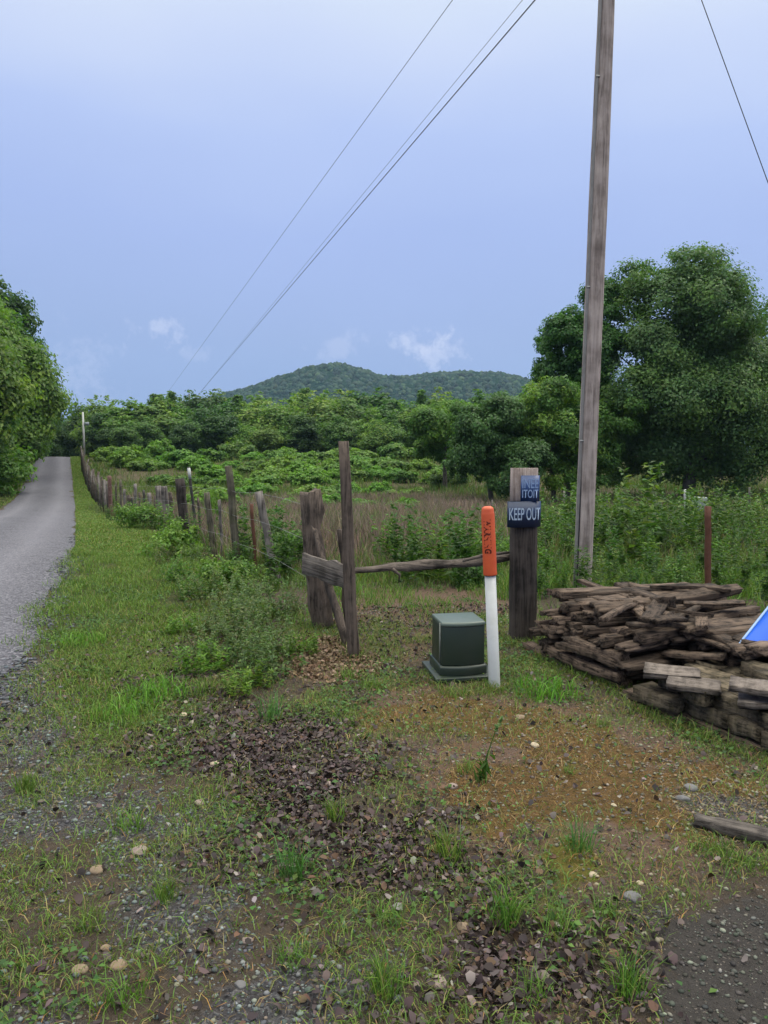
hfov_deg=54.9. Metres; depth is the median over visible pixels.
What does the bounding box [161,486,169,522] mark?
fence post
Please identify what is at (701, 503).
weed plant
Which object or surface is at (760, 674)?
block
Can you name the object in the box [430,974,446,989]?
stone
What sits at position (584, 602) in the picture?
timber
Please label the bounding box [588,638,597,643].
timber
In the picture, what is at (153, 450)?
field shrub
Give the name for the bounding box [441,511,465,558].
weed plant
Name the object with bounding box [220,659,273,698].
weed plant
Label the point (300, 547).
weed plant
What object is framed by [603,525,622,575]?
weed plant
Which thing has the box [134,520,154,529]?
weed plant
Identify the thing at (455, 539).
weed plant
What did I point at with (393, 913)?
grass tuft
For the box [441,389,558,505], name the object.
bushy tree
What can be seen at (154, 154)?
sky
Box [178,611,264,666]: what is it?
weed plant
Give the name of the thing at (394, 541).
weed plant
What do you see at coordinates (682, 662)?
timber
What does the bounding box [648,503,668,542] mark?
weed plant
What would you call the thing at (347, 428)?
field tree
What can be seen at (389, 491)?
field shrub
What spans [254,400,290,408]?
field tree
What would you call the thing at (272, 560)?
weed plant
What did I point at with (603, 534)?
weed plant
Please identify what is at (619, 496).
weed plant
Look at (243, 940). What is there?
stone
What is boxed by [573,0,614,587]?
utility pole
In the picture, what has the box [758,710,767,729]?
block
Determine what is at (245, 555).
weed plant
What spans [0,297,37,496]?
roadside tree
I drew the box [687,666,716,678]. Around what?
block
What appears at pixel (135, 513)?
fence bush
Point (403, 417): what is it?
field tree
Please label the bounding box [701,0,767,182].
guy wire
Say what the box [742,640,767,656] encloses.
timber
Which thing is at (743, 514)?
weed plant
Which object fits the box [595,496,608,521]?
weed plant
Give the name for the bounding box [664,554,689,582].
weed plant
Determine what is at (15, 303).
roadside tree
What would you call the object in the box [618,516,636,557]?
weed plant
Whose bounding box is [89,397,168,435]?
field tree
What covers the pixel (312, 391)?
field tree
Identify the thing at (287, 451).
field shrub
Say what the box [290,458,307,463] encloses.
field shrub
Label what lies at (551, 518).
weed plant
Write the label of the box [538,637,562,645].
timber
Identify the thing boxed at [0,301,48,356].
roadside tree
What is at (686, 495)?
weed plant
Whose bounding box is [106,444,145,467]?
field shrub
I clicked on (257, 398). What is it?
field tree
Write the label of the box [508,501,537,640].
sign post
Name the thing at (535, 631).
timber
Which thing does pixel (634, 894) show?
stone
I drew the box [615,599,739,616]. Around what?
timber
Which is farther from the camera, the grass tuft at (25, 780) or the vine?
the vine
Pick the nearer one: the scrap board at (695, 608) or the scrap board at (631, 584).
the scrap board at (695, 608)
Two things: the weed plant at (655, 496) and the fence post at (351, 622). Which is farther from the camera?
the weed plant at (655, 496)
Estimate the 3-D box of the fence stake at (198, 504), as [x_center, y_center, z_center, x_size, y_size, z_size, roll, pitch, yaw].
[-3.457,0.248,13.916,0.106,1.046,0.056,0,5,0]
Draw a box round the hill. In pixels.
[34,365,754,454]
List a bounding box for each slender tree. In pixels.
[166,391,178,411]
[233,395,245,408]
[299,387,310,407]
[414,389,427,408]
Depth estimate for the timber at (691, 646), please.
5.24 m
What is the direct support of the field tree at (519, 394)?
on the ground at (726, 1005)
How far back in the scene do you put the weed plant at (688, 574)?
8.07 m
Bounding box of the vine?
[205,483,223,531]
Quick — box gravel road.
[0,457,75,674]
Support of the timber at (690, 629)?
on the timber
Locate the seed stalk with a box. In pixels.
[473,716,502,784]
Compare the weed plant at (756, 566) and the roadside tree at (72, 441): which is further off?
the roadside tree at (72, 441)
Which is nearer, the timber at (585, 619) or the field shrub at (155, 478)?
the timber at (585, 619)
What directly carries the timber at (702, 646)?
on the timber at (714, 651)
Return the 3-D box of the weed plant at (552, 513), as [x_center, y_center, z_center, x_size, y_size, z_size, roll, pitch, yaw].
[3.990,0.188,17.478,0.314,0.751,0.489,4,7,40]
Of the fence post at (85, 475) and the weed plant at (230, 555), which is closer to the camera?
the weed plant at (230, 555)
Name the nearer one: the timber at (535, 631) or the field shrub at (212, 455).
the timber at (535, 631)
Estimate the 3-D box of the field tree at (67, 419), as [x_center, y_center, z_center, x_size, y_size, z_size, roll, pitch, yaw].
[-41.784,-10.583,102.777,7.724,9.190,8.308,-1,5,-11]
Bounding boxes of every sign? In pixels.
[507,501,540,527]
[520,475,539,501]
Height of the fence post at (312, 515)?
1.404 m
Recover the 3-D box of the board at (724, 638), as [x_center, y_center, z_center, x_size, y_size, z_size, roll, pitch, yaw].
[2.233,0.816,5.271,0.142,0.056,0.893,-1,9,-10]
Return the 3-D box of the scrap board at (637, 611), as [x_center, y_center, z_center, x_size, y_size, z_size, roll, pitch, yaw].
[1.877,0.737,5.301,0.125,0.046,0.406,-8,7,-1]
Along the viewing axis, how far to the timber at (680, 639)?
5.16 m
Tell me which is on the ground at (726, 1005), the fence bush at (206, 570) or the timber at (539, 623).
the fence bush at (206, 570)
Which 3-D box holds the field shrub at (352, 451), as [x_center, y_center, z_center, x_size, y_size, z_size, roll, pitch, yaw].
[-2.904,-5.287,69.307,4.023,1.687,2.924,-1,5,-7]
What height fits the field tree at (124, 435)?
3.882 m
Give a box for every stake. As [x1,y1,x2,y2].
[115,482,116,512]
[119,480,122,506]
[123,489,125,504]
[133,484,136,503]
[147,493,151,507]
[187,467,196,538]
[197,498,201,537]
[218,499,223,557]
[250,504,256,569]
[255,491,281,584]
[337,529,345,624]
[704,506,711,582]
[748,487,750,509]
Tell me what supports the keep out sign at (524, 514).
attached to the sign post at (523, 556)
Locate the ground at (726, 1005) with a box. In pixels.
[0,455,767,1023]
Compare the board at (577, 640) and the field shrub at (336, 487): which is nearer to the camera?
the board at (577, 640)
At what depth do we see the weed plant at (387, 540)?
10.62 m
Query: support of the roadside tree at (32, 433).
on the ground at (726, 1005)
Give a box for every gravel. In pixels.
[0,536,88,735]
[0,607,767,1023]
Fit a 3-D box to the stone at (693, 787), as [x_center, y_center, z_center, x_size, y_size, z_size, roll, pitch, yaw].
[1.478,1.331,3.566,0.065,0.034,0.060,3,11,5]
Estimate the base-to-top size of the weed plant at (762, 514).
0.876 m
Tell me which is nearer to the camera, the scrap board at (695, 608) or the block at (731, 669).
the block at (731, 669)
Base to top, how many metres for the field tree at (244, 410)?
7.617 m
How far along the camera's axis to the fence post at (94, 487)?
36.99 m
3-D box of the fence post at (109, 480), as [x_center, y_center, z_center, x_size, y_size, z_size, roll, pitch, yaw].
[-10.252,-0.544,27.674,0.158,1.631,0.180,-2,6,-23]
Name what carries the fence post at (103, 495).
on the ground at (726, 1005)
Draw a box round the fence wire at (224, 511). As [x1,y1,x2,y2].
[109,485,303,575]
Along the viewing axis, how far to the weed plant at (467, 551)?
8.74 m
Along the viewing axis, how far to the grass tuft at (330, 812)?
3.26 m
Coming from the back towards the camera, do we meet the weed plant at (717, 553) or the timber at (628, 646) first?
the weed plant at (717, 553)
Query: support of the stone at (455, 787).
on the ground at (726, 1005)
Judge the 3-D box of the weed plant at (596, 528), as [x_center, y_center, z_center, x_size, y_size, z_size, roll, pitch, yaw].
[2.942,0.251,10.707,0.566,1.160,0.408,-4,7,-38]
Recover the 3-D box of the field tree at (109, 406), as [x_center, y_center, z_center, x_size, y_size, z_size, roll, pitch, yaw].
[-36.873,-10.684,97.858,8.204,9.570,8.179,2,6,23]
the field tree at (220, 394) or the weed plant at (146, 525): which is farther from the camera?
the field tree at (220, 394)
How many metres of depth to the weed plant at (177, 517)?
14.25 m
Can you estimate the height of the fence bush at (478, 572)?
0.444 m
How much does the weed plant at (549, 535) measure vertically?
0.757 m
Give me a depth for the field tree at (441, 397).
101.84 m
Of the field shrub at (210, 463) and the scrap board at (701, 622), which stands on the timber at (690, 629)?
the scrap board at (701, 622)
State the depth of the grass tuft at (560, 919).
2.52 m
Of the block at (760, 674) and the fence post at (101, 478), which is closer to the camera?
the block at (760, 674)
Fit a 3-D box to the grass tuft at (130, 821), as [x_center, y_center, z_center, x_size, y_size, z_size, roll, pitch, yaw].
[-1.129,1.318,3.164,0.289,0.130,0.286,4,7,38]
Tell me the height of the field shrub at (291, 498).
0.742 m
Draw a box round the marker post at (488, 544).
[481,506,499,687]
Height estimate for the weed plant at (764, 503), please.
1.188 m
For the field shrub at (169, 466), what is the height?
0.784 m
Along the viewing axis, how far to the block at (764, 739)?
3.94 m
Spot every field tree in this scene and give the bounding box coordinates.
[64,402,86,455]
[68,394,106,457]
[68,395,121,428]
[81,408,127,451]
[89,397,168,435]
[95,424,118,448]
[108,421,144,449]
[129,394,192,449]
[130,415,166,451]
[147,393,159,408]
[162,390,183,407]
[167,403,192,444]
[167,420,198,450]
[177,389,220,416]
[184,418,208,452]
[185,403,218,452]
[197,408,248,450]
[201,388,229,406]
[208,397,248,450]
[222,423,256,444]
[235,401,256,429]
[237,400,272,448]
[242,391,280,410]
[244,423,286,453]
[245,398,311,452]
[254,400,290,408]
[276,426,295,448]
[281,393,339,453]
[283,392,298,408]
[283,410,324,452]
[284,389,340,411]
[315,399,357,451]
[316,390,334,403]
[316,415,352,450]
[320,397,382,451]
[327,417,364,447]
[328,388,355,405]
[337,390,367,409]
[346,386,408,413]
[352,404,388,434]
[353,419,406,452]
[362,400,407,431]
[363,400,406,412]
[366,411,406,447]
[393,401,425,447]
[398,399,414,413]
[406,431,418,446]
[425,395,438,405]
[426,386,451,403]
[456,388,489,408]
[512,385,538,402]
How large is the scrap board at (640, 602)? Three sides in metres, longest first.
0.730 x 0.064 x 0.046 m
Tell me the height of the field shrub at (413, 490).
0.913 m
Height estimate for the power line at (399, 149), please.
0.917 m
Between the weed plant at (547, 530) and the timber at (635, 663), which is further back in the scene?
the weed plant at (547, 530)
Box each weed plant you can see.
[97,505,114,514]
[104,505,111,518]
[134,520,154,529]
[146,542,185,564]
[155,499,174,533]
[156,506,172,532]
[159,555,192,583]
[165,613,198,634]
[170,564,243,610]
[171,637,230,676]
[173,511,187,534]
[175,573,207,600]
[178,541,212,561]
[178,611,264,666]
[189,510,202,545]
[196,593,245,637]
[200,577,273,640]
[204,517,223,555]
[215,588,289,658]
[219,561,276,598]
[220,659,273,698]
[221,573,304,622]
[224,541,238,571]
[231,527,256,561]
[234,611,308,680]
[237,502,251,553]
[239,533,254,570]
[260,506,285,562]
[261,581,306,614]
[262,530,293,576]
[263,531,282,587]
[268,505,286,561]
[279,520,298,573]
[281,631,320,654]
[283,534,297,564]
[285,517,303,563]
[370,514,394,560]
[387,500,417,562]
[392,525,423,587]
[404,511,432,559]
[406,522,422,576]
[415,516,449,582]
[417,538,432,579]
[422,525,441,554]
[436,527,452,554]
[440,506,481,587]
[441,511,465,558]
[445,506,465,558]
[459,518,481,570]
[469,503,499,563]
[471,528,502,567]
[495,522,508,541]
[537,516,549,558]
[537,539,555,577]
[537,560,550,598]
[538,512,552,552]
[541,496,566,541]
[546,549,563,577]
[547,505,557,521]
[550,495,567,529]
[551,559,569,587]
[556,516,572,557]
[559,485,576,554]
[559,511,574,538]
[566,481,576,537]
[572,545,590,587]
[579,549,605,587]
[592,494,608,558]
[592,546,596,578]
[593,510,609,552]
[594,497,603,519]
[594,543,618,585]
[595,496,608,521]
[596,489,622,525]
[596,491,625,549]
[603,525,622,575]
[613,485,630,511]
[617,537,627,573]
[618,461,666,563]
[618,481,643,532]
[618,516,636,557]
[621,500,648,544]
[625,559,648,583]
[627,509,643,550]
[630,514,656,540]
[636,526,656,570]
[638,487,663,543]
[641,543,667,581]
[642,511,666,552]
[646,560,667,583]
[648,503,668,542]
[656,496,669,520]
[658,489,694,553]
[658,516,671,544]
[663,507,684,545]
[664,549,682,581]
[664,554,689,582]
[667,499,681,525]
[671,485,698,539]
[676,497,698,551]
[680,544,693,570]
[682,490,690,527]
[682,564,695,582]
[683,569,701,583]
[687,485,723,548]
[688,488,714,542]
[689,495,709,520]
[693,534,704,572]
[701,500,725,542]
[711,518,731,550]
[711,529,731,575]
[711,544,732,584]
[712,486,740,545]
[718,565,736,584]
[722,492,741,540]
[723,533,740,567]
[725,528,741,557]
[729,544,754,593]
[730,518,752,552]
[731,518,750,546]
[733,498,755,525]
[734,491,762,538]
[740,493,760,534]
[744,514,767,551]
[748,549,763,578]
[750,487,767,536]
[750,559,767,602]
[751,522,767,572]
[755,500,767,531]
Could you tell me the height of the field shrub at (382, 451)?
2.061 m
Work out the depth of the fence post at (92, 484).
41.47 m
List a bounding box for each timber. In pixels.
[528,627,543,635]
[535,619,551,627]
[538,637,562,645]
[539,608,566,615]
[540,625,562,638]
[541,642,555,652]
[545,625,564,634]
[549,615,570,625]
[551,583,675,600]
[558,583,704,601]
[558,603,567,613]
[559,625,570,636]
[561,636,589,642]
[563,601,582,612]
[564,611,581,620]
[565,621,594,630]
[570,628,585,637]
[572,652,586,657]
[572,655,600,663]
[574,583,716,609]
[574,615,591,624]
[581,609,593,617]
[581,625,624,636]
[588,598,632,607]
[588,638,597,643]
[593,584,743,618]
[594,611,708,626]
[596,637,617,649]
[599,633,632,642]
[609,610,719,635]
[610,646,671,655]
[614,639,671,651]
[614,648,707,672]
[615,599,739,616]
[620,642,668,652]
[621,669,643,676]
[627,664,677,679]
[631,605,760,637]
[633,616,726,645]
[669,636,695,642]
[676,615,759,638]
[679,613,761,635]
[679,659,722,665]
[684,641,714,650]
[695,641,711,650]
[705,624,752,638]
[710,650,735,661]
[720,649,740,657]
[722,657,767,666]
[726,642,764,660]
[731,631,756,644]
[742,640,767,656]
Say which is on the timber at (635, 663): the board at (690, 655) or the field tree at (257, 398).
the board at (690, 655)
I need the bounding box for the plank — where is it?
[302,552,343,587]
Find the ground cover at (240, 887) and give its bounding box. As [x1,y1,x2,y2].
[0,577,767,1023]
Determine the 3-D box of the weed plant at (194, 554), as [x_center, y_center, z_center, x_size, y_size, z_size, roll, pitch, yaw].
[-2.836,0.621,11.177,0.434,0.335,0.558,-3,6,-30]
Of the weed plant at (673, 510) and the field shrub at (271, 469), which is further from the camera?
the field shrub at (271, 469)
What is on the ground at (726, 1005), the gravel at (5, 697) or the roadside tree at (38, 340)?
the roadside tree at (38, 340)
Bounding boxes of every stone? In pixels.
[71,964,88,974]
[90,865,102,874]
[100,944,111,951]
[110,959,127,971]
[131,845,146,855]
[195,799,203,805]
[234,980,245,988]
[242,937,253,943]
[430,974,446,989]
[447,783,458,788]
[456,922,471,931]
[516,714,524,719]
[530,742,538,747]
[589,871,598,877]
[623,891,640,902]
[675,795,690,801]
[683,783,697,791]
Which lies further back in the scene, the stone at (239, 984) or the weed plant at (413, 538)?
the weed plant at (413, 538)
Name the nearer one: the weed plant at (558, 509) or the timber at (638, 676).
the timber at (638, 676)
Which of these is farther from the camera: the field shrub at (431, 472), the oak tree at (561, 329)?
the field shrub at (431, 472)
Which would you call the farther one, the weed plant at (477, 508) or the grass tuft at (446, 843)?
the weed plant at (477, 508)
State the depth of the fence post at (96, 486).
35.42 m
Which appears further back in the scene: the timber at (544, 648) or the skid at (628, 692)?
the timber at (544, 648)
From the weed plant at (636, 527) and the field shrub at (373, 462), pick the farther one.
the field shrub at (373, 462)
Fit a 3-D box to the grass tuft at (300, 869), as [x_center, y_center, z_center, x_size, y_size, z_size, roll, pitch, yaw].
[-0.319,1.318,2.869,0.428,0.204,0.376,0,5,0]
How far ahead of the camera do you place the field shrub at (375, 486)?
41.70 m
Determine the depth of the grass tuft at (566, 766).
3.75 m
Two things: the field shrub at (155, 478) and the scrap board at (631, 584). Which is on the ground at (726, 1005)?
the field shrub at (155, 478)
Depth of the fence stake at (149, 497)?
20.64 m
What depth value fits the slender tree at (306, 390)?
94.17 m
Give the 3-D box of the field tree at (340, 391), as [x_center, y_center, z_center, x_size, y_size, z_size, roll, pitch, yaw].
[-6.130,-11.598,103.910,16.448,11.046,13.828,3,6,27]
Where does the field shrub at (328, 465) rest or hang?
on the ground at (726, 1005)
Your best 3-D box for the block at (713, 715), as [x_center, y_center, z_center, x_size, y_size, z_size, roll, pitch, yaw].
[1.957,1.183,4.355,0.170,0.101,0.332,4,4,-27]
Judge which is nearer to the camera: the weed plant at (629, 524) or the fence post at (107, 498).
the weed plant at (629, 524)
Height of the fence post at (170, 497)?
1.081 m
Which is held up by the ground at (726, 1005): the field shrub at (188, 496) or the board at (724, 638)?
the field shrub at (188, 496)
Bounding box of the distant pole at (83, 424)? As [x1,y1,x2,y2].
[82,412,88,455]
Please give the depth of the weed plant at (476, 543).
9.40 m
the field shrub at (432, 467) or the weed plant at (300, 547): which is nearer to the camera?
the weed plant at (300, 547)
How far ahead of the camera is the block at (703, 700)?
4.31 m
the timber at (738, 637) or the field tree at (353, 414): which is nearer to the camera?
the timber at (738, 637)
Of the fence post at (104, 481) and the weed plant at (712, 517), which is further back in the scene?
the fence post at (104, 481)
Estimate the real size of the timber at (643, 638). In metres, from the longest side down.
1.002 x 0.103 x 0.070 m
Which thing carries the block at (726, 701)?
on the block at (713, 715)
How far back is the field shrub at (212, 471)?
53.02 m
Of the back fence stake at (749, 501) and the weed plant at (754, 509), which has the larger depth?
the back fence stake at (749, 501)
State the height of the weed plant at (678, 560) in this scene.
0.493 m
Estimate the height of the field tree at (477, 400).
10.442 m
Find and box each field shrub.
[89,446,118,461]
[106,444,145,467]
[123,457,167,470]
[142,438,176,460]
[146,474,172,484]
[153,448,190,467]
[159,462,173,468]
[161,475,188,486]
[175,454,208,470]
[176,491,204,507]
[188,484,236,497]
[191,464,233,478]
[192,475,220,485]
[196,448,228,461]
[196,457,214,465]
[210,488,241,505]
[217,440,257,459]
[217,470,242,486]
[219,460,242,469]
[235,474,284,487]
[235,483,266,499]
[236,465,255,474]
[239,451,264,461]
[240,480,279,495]
[244,459,268,468]
[249,464,290,481]
[259,455,296,469]
[261,446,296,455]
[261,453,284,460]
[275,497,299,507]
[281,459,320,475]
[287,464,336,487]
[289,450,320,460]
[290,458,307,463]
[292,483,335,499]
[318,451,338,460]
[318,460,353,470]
[318,482,360,495]
[319,457,338,466]
[322,493,340,504]
[324,468,339,479]
[326,448,338,454]
[334,448,367,456]
[336,480,363,494]
[340,497,376,507]
[350,454,370,467]
[351,456,390,469]
[351,469,369,480]
[353,448,379,459]
[362,464,384,480]
[362,480,391,494]
[376,442,405,458]
[377,459,427,471]
[380,489,408,497]
[381,443,413,460]
[381,466,403,481]
[386,497,421,506]
[387,469,419,482]
[398,486,424,497]
[403,451,413,459]
[408,458,433,473]
[417,468,442,483]
[427,472,470,487]
[428,464,457,472]
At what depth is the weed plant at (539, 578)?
8.07 m
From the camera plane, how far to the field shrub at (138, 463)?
60.05 m
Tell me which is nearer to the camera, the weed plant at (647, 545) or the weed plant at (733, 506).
the weed plant at (647, 545)
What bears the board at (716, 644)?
on the timber at (680, 639)
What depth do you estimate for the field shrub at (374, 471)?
53.24 m
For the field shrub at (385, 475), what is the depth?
52.81 m
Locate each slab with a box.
[643,662,700,679]
[666,675,721,696]
[728,675,767,697]
[737,692,767,709]
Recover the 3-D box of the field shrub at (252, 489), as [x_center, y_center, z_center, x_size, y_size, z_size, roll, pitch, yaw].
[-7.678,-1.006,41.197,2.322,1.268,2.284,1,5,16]
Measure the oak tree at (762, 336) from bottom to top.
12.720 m
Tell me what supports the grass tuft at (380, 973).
on the ground at (726, 1005)
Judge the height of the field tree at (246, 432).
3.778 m
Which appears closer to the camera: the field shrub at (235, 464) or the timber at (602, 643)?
the timber at (602, 643)
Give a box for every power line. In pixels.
[170,0,452,388]
[198,0,534,394]
[202,1,521,389]
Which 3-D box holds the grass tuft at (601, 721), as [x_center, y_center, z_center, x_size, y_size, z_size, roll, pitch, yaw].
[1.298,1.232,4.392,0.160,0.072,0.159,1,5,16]
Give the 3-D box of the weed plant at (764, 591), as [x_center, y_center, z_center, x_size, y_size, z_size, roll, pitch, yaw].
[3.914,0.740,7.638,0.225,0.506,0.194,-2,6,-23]
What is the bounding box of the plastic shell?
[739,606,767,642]
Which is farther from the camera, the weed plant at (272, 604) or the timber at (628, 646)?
the weed plant at (272, 604)
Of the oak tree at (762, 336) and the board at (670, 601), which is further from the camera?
the oak tree at (762, 336)
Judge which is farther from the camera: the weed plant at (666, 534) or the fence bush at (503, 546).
the weed plant at (666, 534)
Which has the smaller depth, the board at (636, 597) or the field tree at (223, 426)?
the board at (636, 597)
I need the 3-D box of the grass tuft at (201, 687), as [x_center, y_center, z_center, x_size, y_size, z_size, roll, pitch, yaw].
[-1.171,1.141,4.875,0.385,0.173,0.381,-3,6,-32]
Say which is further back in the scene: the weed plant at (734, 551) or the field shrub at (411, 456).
the field shrub at (411, 456)
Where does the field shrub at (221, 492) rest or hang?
on the ground at (726, 1005)
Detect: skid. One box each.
[521,641,632,687]
[619,687,767,752]
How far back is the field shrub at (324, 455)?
68.29 m
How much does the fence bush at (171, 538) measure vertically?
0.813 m
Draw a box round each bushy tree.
[405,398,480,489]
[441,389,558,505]
[515,374,649,504]
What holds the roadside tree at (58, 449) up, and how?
on the ground at (726, 1005)
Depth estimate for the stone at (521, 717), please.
4.48 m
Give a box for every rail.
[311,526,346,645]
[355,551,509,582]
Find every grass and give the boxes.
[0,456,201,556]
[0,546,283,741]
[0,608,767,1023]
[84,453,767,592]
[112,488,767,577]
[285,558,767,635]
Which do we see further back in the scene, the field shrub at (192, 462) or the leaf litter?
the field shrub at (192, 462)
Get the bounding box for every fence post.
[84,462,86,484]
[87,466,89,491]
[91,469,94,498]
[93,471,99,501]
[94,475,98,505]
[98,475,99,506]
[100,477,102,510]
[102,480,103,511]
[103,479,105,512]
[106,487,107,511]
[107,476,112,515]
[126,495,130,505]
[155,485,162,514]
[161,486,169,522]
[168,492,173,523]
[175,478,191,544]
[204,492,215,556]
[225,465,239,568]
[300,488,332,629]
[338,441,359,657]
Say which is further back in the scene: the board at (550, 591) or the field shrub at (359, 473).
the field shrub at (359, 473)
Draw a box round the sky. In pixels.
[0,0,767,420]
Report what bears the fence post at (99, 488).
on the ground at (726, 1005)
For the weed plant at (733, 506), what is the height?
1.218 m
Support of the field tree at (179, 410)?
on the ground at (726, 1005)
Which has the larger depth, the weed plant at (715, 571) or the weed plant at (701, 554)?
the weed plant at (701, 554)
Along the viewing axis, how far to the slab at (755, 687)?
4.06 m
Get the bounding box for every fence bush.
[112,501,161,529]
[136,517,207,559]
[188,553,260,593]
[282,529,325,549]
[451,564,503,589]
[476,536,509,566]
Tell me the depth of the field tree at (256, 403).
87.14 m
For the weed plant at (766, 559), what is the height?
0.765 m
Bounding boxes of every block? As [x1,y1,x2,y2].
[632,681,684,712]
[658,680,680,693]
[679,689,725,706]
[684,662,744,678]
[684,699,734,728]
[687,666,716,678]
[693,660,727,669]
[712,676,737,695]
[714,691,759,722]
[719,665,752,678]
[727,715,764,741]
[740,659,767,677]
[753,668,767,679]
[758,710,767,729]
[760,730,767,749]
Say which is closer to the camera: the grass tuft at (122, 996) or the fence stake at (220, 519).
the grass tuft at (122, 996)
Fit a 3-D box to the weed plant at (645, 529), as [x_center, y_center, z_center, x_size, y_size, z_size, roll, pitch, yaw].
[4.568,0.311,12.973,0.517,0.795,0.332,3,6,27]
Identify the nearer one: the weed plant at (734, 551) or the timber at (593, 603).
the timber at (593, 603)
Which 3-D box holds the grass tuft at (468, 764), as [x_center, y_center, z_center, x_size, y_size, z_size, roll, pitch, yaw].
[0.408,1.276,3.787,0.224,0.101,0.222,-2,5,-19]
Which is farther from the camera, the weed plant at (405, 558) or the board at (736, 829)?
the weed plant at (405, 558)
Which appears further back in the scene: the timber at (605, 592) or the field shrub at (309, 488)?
the field shrub at (309, 488)
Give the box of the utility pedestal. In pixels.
[422,612,487,683]
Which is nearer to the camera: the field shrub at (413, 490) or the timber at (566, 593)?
the timber at (566, 593)
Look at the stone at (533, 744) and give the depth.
4.08 m
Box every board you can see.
[510,468,537,500]
[546,588,555,595]
[546,645,627,681]
[555,641,620,669]
[568,635,630,660]
[577,579,633,597]
[587,595,623,601]
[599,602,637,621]
[613,582,676,607]
[626,621,686,628]
[628,581,726,600]
[628,604,644,617]
[630,596,643,598]
[633,600,649,604]
[638,596,667,623]
[643,604,674,614]
[650,585,730,592]
[650,614,688,625]
[660,649,729,660]
[666,606,714,616]
[674,613,738,644]
[676,605,701,616]
[682,600,746,607]
[692,636,731,651]
[692,812,767,845]
[694,616,708,630]
[739,613,757,616]
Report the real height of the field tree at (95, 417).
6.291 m
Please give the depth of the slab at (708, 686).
4.34 m
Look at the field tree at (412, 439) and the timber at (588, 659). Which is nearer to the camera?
the timber at (588, 659)
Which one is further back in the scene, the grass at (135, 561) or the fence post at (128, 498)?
the fence post at (128, 498)
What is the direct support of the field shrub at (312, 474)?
on the ground at (726, 1005)
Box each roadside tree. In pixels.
[0,275,63,399]
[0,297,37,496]
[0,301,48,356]
[0,303,77,477]
[0,320,44,464]
[20,330,64,418]
[38,416,58,457]
[45,414,70,456]
[57,418,73,456]
[59,400,88,457]
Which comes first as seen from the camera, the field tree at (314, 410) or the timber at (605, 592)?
the timber at (605, 592)
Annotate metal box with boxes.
[689,497,707,512]
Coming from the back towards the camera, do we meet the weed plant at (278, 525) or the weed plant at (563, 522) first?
the weed plant at (563, 522)
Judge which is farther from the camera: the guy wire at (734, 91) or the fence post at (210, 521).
the fence post at (210, 521)
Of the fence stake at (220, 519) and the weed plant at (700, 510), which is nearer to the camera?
the fence stake at (220, 519)
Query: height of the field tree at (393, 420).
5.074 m
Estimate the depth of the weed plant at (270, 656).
5.32 m
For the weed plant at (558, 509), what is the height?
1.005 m
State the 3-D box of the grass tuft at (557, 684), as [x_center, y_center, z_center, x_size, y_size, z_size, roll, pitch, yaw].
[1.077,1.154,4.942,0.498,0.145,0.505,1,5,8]
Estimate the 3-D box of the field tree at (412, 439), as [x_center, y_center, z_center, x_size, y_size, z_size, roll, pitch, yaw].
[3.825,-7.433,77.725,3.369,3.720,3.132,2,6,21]
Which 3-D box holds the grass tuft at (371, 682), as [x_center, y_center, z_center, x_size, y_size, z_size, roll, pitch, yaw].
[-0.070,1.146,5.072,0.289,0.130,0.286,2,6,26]
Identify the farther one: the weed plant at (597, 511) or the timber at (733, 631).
the weed plant at (597, 511)
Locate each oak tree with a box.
[527,275,626,499]
[599,240,767,499]
[746,296,767,466]
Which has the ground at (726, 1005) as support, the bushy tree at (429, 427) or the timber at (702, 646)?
the bushy tree at (429, 427)
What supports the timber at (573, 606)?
on the timber at (585, 619)
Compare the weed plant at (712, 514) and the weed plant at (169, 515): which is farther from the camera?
the weed plant at (169, 515)
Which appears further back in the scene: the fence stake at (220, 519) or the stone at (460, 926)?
the fence stake at (220, 519)
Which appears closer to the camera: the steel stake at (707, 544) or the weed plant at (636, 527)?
the steel stake at (707, 544)
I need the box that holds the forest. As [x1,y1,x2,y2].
[63,361,663,421]
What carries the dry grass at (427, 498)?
on the ground at (726, 1005)
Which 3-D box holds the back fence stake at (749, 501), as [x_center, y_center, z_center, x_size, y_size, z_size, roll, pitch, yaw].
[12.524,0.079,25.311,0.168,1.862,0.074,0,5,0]
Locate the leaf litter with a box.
[0,602,767,1023]
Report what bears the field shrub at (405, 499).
on the ground at (726, 1005)
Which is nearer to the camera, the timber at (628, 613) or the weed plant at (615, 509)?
the timber at (628, 613)
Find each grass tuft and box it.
[3,763,39,794]
[57,628,109,646]
[61,889,129,935]
[67,958,173,1023]
[75,690,162,725]
[93,801,157,835]
[120,670,195,704]
[140,863,186,905]
[179,670,227,695]
[246,687,305,721]
[255,822,343,881]
[263,921,322,971]
[317,781,358,824]
[333,663,356,679]
[347,929,422,1005]
[354,673,388,689]
[357,883,433,930]
[419,810,487,865]
[451,753,477,774]
[463,855,546,932]
[497,960,556,1008]
[511,669,580,703]
[524,889,597,945]
[534,806,622,856]
[559,761,579,775]
[582,890,629,922]
[593,716,612,726]
[597,936,672,1004]
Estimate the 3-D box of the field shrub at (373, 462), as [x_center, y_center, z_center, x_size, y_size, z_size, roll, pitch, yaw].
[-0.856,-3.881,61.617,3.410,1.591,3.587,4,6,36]
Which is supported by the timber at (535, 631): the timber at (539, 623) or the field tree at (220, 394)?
the timber at (539, 623)

